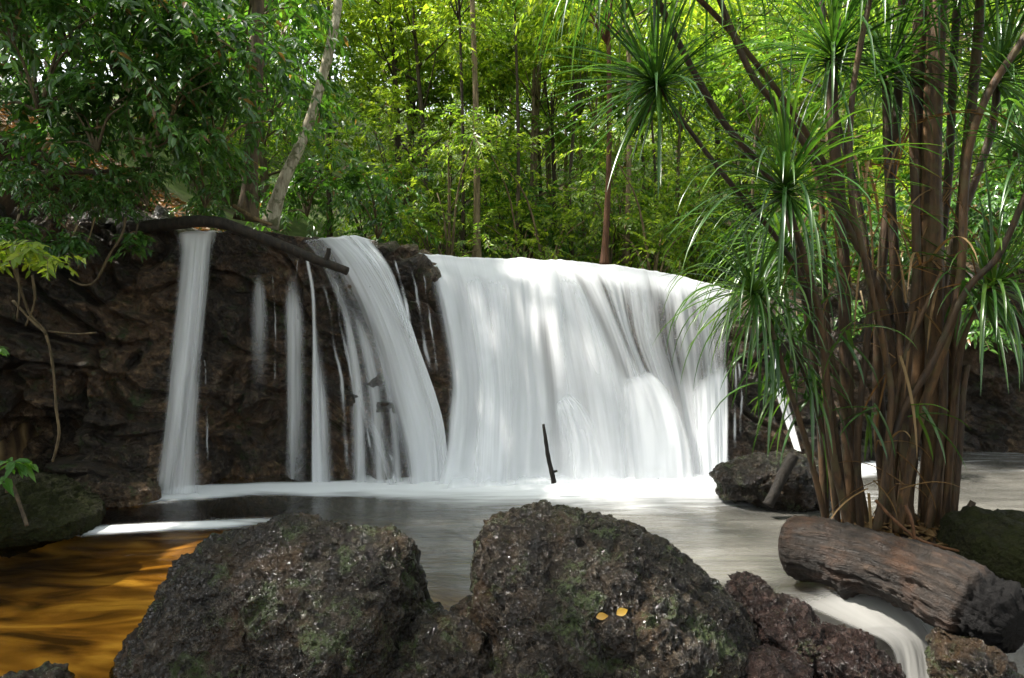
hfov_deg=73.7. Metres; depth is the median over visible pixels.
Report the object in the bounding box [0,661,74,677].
stone
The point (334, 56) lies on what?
sky
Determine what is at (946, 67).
forest tree
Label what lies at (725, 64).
forest tree
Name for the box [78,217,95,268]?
hanging vine
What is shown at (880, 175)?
understory shrub
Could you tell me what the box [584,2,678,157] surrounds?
forest tree
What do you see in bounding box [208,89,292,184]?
understory shrub
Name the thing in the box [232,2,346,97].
forest tree
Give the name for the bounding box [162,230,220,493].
waterfall
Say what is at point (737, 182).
understory shrub
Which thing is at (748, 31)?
forest tree
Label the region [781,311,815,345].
cliff plant
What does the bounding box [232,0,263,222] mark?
dark tree
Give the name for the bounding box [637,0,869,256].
forest tree
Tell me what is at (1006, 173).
understory shrub
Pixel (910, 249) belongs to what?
bank shrub
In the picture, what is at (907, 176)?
understory shrub
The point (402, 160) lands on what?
understory shrub
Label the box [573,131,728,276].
understory shrub
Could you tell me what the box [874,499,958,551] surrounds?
prop root
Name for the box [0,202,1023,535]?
cliff terrain
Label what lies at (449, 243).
understory shrub
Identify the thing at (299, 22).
tree foliage
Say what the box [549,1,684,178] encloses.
forest tree
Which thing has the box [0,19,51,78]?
forest tree
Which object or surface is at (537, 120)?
forest tree
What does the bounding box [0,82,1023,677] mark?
ground
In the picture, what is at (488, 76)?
forest sapling
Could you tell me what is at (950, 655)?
stone
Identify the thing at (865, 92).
forest tree
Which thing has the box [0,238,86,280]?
hanging plant
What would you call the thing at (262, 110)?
understory shrub
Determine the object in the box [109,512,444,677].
boulder
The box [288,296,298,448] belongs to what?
waterfall
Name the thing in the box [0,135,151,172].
bank root
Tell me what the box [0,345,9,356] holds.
cliff sprig
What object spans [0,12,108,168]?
bank shrub
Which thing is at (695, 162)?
understory shrub
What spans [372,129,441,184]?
understory shrub
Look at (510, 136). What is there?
forest tree
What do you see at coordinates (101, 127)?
bank shrub
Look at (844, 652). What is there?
stone
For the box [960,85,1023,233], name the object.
understory shrub
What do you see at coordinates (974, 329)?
cliff plant
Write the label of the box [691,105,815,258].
understory shrub
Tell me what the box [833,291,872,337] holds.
cliff plant
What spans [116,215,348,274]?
fallen branch
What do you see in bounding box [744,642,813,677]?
stone
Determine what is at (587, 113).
forest tree
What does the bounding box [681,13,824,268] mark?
forest sapling
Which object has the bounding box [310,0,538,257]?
forest tree
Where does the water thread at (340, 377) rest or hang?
attached to the cliff terrain at (114, 378)
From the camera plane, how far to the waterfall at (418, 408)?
6.31 m
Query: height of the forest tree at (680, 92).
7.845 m
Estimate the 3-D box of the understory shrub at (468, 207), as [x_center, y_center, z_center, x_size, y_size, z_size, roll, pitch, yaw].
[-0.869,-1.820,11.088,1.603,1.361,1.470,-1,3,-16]
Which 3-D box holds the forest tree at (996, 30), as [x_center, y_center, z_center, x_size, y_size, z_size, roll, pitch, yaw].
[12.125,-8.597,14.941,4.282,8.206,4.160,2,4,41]
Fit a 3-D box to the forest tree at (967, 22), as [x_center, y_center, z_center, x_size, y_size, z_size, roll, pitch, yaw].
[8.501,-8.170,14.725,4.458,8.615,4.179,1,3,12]
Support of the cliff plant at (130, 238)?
attached to the cliff terrain at (114, 378)
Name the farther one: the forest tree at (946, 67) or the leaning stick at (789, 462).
the forest tree at (946, 67)
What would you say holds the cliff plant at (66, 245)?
on the cliff terrain at (114, 378)
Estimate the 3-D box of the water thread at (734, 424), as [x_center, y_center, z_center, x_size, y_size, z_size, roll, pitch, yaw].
[2.208,0.623,6.750,0.072,1.108,0.314,1,3,15]
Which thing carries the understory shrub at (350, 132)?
on the ground at (78, 604)
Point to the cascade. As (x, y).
(901, 632)
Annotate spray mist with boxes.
[451,479,617,488]
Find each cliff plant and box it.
[0,214,54,252]
[38,225,99,268]
[108,223,156,264]
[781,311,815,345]
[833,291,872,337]
[962,297,1021,353]
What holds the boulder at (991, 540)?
in the pool water
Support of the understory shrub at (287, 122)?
on the ground at (78, 604)
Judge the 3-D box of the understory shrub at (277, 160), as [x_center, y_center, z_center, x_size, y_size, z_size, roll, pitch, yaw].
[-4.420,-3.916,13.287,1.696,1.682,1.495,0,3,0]
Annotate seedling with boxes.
[0,457,38,496]
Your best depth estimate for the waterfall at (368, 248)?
6.39 m
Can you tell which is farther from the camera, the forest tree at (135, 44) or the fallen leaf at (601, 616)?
the forest tree at (135, 44)
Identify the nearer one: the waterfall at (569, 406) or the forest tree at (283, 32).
the waterfall at (569, 406)
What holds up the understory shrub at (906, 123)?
on the ground at (78, 604)
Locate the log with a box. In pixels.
[778,515,1023,652]
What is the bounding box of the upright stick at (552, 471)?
[542,424,557,483]
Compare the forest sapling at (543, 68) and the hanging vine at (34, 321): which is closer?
the hanging vine at (34, 321)
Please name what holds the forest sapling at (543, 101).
on the ground at (78, 604)
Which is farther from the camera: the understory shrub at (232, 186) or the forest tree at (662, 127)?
the forest tree at (662, 127)
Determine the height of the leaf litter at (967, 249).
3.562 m
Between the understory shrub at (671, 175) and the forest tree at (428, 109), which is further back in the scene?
the forest tree at (428, 109)
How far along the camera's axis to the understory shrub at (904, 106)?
8.47 m
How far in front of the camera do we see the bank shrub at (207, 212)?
6.59 m
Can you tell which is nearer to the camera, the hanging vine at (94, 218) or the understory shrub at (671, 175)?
the hanging vine at (94, 218)
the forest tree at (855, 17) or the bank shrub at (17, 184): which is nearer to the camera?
the bank shrub at (17, 184)
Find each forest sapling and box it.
[362,0,471,242]
[389,39,515,229]
[439,28,545,240]
[441,18,545,250]
[463,0,572,258]
[476,17,577,240]
[486,9,612,253]
[519,0,622,260]
[525,13,639,247]
[526,5,657,263]
[527,0,620,226]
[586,28,691,259]
[593,0,705,268]
[634,37,763,268]
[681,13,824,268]
[709,0,860,132]
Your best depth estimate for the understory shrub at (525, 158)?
14.46 m
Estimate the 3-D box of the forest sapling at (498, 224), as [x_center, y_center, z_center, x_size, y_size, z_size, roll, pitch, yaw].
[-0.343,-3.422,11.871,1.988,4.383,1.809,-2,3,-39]
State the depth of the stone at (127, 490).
5.54 m
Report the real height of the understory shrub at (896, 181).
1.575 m
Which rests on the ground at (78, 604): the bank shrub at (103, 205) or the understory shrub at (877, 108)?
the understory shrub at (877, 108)
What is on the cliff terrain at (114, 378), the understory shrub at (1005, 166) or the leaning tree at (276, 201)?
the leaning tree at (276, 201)
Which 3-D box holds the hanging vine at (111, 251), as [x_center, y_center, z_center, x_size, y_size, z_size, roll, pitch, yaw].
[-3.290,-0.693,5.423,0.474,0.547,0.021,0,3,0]
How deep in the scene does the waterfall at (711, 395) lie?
6.53 m
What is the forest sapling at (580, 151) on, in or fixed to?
on the ground at (78, 604)
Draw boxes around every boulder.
[0,472,105,557]
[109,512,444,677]
[386,607,494,677]
[449,499,762,677]
[709,449,830,511]
[935,505,1023,587]
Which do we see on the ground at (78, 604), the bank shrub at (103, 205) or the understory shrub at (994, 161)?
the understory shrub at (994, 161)
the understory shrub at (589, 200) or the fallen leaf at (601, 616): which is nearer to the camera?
the fallen leaf at (601, 616)
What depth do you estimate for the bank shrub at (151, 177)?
5.60 m
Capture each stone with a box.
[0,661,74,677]
[72,469,161,509]
[725,571,777,627]
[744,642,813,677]
[757,592,829,673]
[810,621,905,677]
[924,626,1023,677]
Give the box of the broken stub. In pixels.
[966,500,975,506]
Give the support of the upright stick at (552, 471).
in the pool water
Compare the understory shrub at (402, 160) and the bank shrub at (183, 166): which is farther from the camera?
the understory shrub at (402, 160)
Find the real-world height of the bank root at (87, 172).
0.202 m
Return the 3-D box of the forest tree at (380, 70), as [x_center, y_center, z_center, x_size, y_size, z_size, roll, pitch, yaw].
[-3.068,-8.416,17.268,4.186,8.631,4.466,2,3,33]
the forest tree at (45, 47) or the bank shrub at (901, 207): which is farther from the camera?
the forest tree at (45, 47)
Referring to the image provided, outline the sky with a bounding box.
[8,0,992,136]
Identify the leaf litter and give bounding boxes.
[0,99,225,231]
[764,225,1023,301]
[841,513,946,548]
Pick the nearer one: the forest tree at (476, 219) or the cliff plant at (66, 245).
the cliff plant at (66, 245)
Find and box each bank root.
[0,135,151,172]
[35,167,138,192]
[232,204,272,226]
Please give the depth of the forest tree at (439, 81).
22.11 m
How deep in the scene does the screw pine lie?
4.21 m
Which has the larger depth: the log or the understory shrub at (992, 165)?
the understory shrub at (992, 165)
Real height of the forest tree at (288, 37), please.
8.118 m
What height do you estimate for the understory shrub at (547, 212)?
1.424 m
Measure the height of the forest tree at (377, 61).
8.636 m
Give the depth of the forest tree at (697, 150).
17.00 m
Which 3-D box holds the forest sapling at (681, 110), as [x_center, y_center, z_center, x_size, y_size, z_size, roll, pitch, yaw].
[3.018,-3.015,11.419,2.461,3.668,1.407,0,3,0]
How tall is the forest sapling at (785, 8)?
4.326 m
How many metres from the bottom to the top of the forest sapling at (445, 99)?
3.561 m
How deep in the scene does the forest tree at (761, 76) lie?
15.97 m
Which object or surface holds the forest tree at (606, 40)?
on the cliff terrain at (114, 378)
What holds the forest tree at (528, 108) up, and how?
on the ground at (78, 604)
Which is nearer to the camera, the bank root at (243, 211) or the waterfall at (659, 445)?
the bank root at (243, 211)
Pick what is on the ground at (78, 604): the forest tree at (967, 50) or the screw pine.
the forest tree at (967, 50)
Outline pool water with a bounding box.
[83,450,1023,675]
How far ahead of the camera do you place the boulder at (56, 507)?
4.67 m
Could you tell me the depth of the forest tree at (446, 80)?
11.15 m
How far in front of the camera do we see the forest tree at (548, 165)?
13.91 m
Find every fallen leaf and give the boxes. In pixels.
[596,612,607,619]
[616,608,626,615]
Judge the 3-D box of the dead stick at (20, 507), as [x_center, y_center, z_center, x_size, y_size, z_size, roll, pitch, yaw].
[-3.187,1.039,4.401,0.222,0.318,0.026,1,3,29]
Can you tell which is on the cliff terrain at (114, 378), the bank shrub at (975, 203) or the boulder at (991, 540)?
the bank shrub at (975, 203)
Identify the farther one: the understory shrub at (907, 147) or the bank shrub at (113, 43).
the understory shrub at (907, 147)
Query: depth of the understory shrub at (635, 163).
9.54 m
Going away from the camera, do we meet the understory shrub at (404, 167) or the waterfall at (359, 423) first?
the waterfall at (359, 423)
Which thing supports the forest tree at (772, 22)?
on the ground at (78, 604)
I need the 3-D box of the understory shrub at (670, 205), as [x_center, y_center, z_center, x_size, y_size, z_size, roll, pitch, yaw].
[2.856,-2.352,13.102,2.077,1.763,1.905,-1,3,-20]
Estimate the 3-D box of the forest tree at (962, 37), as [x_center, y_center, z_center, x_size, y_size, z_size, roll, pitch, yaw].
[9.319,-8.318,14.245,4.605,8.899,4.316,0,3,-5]
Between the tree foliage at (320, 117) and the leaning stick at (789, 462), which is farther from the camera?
the tree foliage at (320, 117)
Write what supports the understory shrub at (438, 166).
on the ground at (78, 604)
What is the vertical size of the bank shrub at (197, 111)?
1.321 m
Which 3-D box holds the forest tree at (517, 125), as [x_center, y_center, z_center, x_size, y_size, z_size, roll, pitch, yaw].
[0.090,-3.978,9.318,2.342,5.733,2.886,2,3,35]
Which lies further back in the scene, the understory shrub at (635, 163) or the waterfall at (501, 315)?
the understory shrub at (635, 163)
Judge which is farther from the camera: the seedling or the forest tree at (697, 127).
the forest tree at (697, 127)
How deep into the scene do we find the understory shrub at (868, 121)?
10.71 m
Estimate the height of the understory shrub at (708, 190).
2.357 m
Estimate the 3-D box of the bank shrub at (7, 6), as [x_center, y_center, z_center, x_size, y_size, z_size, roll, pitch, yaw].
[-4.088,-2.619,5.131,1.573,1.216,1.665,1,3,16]
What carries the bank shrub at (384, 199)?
on the ground at (78, 604)
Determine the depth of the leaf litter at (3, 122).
7.46 m
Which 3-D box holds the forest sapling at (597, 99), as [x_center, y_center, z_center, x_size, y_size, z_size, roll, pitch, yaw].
[1.273,-3.213,10.981,2.420,4.162,1.511,-1,3,-17]
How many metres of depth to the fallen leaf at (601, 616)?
2.77 m
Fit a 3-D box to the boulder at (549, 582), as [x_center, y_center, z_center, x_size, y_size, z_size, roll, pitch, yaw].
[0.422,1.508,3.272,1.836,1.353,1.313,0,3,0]
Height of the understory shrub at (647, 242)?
2.340 m
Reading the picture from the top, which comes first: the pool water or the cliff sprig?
the cliff sprig
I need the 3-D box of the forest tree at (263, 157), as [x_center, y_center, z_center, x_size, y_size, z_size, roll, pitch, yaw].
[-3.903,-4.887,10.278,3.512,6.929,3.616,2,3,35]
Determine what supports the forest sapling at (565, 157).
on the ground at (78, 604)
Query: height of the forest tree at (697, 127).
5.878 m
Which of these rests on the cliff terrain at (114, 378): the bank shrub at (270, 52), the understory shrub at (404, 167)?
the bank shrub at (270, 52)
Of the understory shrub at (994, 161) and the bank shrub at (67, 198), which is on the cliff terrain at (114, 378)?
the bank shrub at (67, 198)
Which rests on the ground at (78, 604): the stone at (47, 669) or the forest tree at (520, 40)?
the forest tree at (520, 40)
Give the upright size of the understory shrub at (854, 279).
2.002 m
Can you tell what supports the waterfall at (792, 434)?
attached to the cliff terrain at (114, 378)
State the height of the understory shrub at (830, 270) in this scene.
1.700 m
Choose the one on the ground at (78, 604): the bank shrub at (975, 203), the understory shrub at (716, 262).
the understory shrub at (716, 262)
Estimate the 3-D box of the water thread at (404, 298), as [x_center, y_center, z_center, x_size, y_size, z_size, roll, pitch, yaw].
[-1.004,-0.307,6.418,0.351,0.966,0.089,2,3,38]
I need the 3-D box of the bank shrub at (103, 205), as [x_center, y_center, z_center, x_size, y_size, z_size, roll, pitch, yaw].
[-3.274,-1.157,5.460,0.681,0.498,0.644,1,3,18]
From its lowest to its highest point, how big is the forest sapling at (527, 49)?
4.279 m
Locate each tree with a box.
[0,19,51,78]
[2,5,116,106]
[34,4,193,140]
[106,0,375,228]
[142,2,222,163]
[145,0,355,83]
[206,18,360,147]
[216,0,343,143]
[216,2,359,105]
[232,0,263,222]
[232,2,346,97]
[259,0,341,230]
[266,0,422,236]
[290,0,509,231]
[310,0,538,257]
[314,0,495,206]
[315,2,464,160]
[323,0,504,235]
[331,0,458,149]
[346,1,404,123]
[395,0,538,256]
[398,0,549,211]
[401,18,452,130]
[410,10,487,146]
[425,0,660,254]
[427,0,581,188]
[435,4,520,134]
[462,0,534,139]
[464,0,481,257]
[471,15,551,151]
[478,1,620,207]
[483,13,569,144]
[509,0,756,218]
[512,0,756,264]
[513,0,519,257]
[534,0,718,263]
[542,18,646,177]
[547,18,645,165]
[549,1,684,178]
[583,0,751,187]
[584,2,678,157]
[625,13,720,158]
[633,0,802,236]
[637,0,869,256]
[643,3,760,187]
[646,9,758,161]
[646,11,779,161]
[669,0,826,203]
[682,0,978,253]
[686,0,845,155]
[724,0,871,158]
[763,1,872,137]
[797,0,1002,162]
[800,0,1023,219]
[802,0,1015,124]
[809,0,894,115]
[863,0,1015,57]
[895,1,986,93]
[963,2,1020,77]
[964,0,1023,71]
[970,5,1023,63]
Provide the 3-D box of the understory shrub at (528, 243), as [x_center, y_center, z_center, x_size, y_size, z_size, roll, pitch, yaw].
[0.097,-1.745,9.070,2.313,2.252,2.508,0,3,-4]
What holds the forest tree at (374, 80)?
on the ground at (78, 604)
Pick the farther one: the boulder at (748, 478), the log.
the boulder at (748, 478)
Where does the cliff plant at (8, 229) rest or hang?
attached to the cliff terrain at (114, 378)
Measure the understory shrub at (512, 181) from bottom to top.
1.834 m
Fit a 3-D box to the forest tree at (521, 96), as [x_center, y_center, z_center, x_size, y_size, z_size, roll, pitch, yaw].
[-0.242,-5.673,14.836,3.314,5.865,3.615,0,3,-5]
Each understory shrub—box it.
[165,131,261,203]
[167,60,313,205]
[196,103,320,197]
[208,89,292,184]
[220,60,320,143]
[267,104,325,167]
[271,61,323,155]
[287,159,433,243]
[316,91,468,250]
[350,118,516,256]
[358,101,489,209]
[363,149,443,193]
[364,157,459,248]
[371,140,515,256]
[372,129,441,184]
[374,135,437,200]
[382,92,522,257]
[406,187,502,256]
[427,114,633,267]
[440,111,583,259]
[440,157,544,228]
[442,153,588,261]
[465,111,581,204]
[465,141,545,237]
[481,191,571,259]
[488,118,551,200]
[520,106,590,196]
[548,133,712,274]
[554,112,744,286]
[558,154,666,264]
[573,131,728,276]
[574,130,696,262]
[577,172,694,259]
[593,140,730,286]
[613,173,724,252]
[614,132,726,229]
[636,155,758,283]
[647,134,737,261]
[658,181,818,291]
[663,160,728,219]
[683,209,780,294]
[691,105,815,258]
[719,127,863,282]
[720,165,772,213]
[727,173,790,239]
[729,198,863,285]
[730,195,850,289]
[732,188,904,290]
[736,172,911,267]
[745,160,910,286]
[780,111,963,262]
[797,134,899,224]
[798,81,869,148]
[817,112,1002,270]
[825,107,904,160]
[839,59,910,158]
[842,57,968,167]
[842,100,905,169]
[844,91,999,230]
[844,150,909,220]
[845,140,999,267]
[846,144,987,258]
[853,77,1023,268]
[855,142,957,183]
[858,156,942,198]
[900,106,1023,258]
[958,72,1023,191]
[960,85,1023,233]
[972,136,1021,211]
[972,150,1021,196]
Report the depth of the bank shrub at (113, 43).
5.21 m
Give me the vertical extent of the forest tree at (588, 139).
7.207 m
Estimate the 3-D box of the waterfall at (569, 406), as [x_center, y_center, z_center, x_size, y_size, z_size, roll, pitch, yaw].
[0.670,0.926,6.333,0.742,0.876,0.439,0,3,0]
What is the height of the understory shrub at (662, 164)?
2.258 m
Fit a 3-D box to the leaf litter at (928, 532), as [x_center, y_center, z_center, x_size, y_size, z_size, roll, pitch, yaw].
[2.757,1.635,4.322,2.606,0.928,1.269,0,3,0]
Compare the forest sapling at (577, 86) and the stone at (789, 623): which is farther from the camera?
the forest sapling at (577, 86)
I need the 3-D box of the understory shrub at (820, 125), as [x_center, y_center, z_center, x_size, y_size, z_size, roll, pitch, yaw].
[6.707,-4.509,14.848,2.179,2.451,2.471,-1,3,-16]
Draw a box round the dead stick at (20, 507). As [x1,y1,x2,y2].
[9,474,28,526]
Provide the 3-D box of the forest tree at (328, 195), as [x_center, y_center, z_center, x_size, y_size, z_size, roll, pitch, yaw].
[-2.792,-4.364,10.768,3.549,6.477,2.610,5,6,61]
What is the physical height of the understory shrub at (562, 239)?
2.415 m
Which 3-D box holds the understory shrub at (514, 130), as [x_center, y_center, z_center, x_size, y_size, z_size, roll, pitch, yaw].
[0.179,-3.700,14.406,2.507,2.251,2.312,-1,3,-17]
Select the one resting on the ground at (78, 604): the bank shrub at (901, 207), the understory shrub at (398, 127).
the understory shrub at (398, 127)
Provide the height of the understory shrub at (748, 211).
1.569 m
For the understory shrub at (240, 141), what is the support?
on the ground at (78, 604)
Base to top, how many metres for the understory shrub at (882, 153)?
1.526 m
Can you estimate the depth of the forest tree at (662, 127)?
15.95 m
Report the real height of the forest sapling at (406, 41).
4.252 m
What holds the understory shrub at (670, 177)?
on the ground at (78, 604)
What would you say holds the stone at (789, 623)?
in the pool water
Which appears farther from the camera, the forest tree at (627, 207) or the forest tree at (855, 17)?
the forest tree at (855, 17)
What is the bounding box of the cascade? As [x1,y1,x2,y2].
[807,593,928,677]
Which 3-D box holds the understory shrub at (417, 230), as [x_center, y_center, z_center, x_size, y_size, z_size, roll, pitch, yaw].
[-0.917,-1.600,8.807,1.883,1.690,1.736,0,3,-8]
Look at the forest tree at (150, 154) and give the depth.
9.61 m
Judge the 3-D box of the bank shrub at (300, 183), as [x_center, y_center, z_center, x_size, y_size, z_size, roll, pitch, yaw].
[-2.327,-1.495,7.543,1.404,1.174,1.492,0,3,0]
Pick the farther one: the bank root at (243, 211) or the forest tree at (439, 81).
the forest tree at (439, 81)
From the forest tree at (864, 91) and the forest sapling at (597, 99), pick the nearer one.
the forest sapling at (597, 99)
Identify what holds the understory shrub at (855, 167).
on the ground at (78, 604)
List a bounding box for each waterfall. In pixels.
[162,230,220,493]
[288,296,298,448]
[306,261,327,482]
[324,235,446,483]
[347,323,398,482]
[349,235,411,334]
[420,253,730,484]
[557,396,590,452]
[628,374,689,479]
[695,370,726,477]
[769,356,799,450]
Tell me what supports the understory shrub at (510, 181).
on the ground at (78, 604)
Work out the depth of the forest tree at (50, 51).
9.59 m
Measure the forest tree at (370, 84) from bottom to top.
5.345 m
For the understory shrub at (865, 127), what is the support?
on the ground at (78, 604)
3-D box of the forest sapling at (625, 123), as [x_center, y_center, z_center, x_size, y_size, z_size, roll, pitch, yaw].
[2.321,-3.267,11.838,1.860,4.078,1.763,2,4,41]
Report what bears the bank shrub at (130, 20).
on the cliff terrain at (114, 378)
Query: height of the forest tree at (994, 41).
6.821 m
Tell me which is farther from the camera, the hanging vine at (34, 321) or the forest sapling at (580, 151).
the forest sapling at (580, 151)
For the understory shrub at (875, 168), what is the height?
2.562 m
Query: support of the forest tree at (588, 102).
on the ground at (78, 604)
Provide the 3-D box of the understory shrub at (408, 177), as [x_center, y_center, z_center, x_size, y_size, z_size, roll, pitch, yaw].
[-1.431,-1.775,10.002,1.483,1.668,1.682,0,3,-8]
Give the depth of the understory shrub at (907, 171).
9.34 m
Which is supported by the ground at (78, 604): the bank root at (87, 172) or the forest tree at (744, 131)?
the forest tree at (744, 131)
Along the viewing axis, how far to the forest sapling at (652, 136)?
10.85 m
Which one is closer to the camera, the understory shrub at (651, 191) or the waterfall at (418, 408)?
the waterfall at (418, 408)
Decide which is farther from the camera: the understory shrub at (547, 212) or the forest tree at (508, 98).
the forest tree at (508, 98)
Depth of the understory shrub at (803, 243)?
9.65 m
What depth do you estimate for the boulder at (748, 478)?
5.37 m
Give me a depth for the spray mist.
6.11 m
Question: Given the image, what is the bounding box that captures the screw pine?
[496,0,1023,533]
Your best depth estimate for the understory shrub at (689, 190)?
14.56 m
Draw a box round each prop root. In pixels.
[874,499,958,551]
[904,505,915,538]
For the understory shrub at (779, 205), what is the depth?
10.23 m
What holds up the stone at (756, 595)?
in the pool water
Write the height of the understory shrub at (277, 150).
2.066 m
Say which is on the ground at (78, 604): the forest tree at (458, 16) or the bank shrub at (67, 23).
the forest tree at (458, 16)
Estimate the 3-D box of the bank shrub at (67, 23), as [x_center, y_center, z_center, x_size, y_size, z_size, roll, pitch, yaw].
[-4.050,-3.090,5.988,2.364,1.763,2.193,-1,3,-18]
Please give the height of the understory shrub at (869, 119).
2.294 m
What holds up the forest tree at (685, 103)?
on the ground at (78, 604)
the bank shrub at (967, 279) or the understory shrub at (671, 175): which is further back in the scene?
the understory shrub at (671, 175)
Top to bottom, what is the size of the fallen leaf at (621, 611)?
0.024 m
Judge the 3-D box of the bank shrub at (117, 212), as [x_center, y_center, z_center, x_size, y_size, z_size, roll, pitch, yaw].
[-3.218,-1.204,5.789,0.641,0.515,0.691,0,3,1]
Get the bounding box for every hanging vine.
[6,253,95,461]
[69,217,126,285]
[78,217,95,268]
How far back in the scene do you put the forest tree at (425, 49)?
12.46 m
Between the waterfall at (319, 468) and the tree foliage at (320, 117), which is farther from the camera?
the tree foliage at (320, 117)
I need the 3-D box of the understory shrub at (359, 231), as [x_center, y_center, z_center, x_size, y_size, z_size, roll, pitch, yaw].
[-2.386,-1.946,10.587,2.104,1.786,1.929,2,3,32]
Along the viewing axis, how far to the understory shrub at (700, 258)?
10.03 m
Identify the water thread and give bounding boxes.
[337,359,342,394]
[396,264,408,315]
[734,374,735,436]
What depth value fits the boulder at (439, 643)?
2.98 m
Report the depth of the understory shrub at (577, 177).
14.76 m
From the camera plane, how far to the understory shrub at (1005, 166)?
10.94 m
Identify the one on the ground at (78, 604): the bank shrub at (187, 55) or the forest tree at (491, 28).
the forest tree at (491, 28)
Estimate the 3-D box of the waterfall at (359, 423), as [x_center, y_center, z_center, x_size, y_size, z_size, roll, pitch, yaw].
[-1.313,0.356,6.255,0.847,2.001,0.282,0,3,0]
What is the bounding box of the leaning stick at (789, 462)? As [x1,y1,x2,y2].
[763,453,798,507]
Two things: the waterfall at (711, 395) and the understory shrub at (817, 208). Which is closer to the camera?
the waterfall at (711, 395)
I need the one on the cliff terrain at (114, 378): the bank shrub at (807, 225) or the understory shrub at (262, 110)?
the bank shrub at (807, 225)
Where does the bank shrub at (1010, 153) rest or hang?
on the cliff terrain at (114, 378)
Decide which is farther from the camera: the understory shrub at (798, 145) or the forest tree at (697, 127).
the forest tree at (697, 127)
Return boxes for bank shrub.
[0,0,100,59]
[0,0,183,94]
[0,0,199,144]
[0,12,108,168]
[0,50,201,209]
[0,158,82,231]
[1,0,239,165]
[32,12,302,179]
[34,168,120,223]
[43,166,138,224]
[52,144,191,218]
[87,168,174,223]
[98,0,345,120]
[111,52,359,204]
[131,112,271,219]
[169,196,226,231]
[245,151,369,235]
[306,140,441,247]
[754,210,836,290]
[817,199,911,289]
[859,220,985,280]
[895,162,1022,257]
[942,68,1023,204]
[944,198,1023,300]
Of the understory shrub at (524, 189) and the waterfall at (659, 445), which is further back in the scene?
the understory shrub at (524, 189)
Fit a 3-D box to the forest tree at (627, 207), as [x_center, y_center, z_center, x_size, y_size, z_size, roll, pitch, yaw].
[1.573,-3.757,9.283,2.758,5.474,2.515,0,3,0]
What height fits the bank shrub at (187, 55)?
1.288 m
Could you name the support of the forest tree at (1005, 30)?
on the ground at (78, 604)

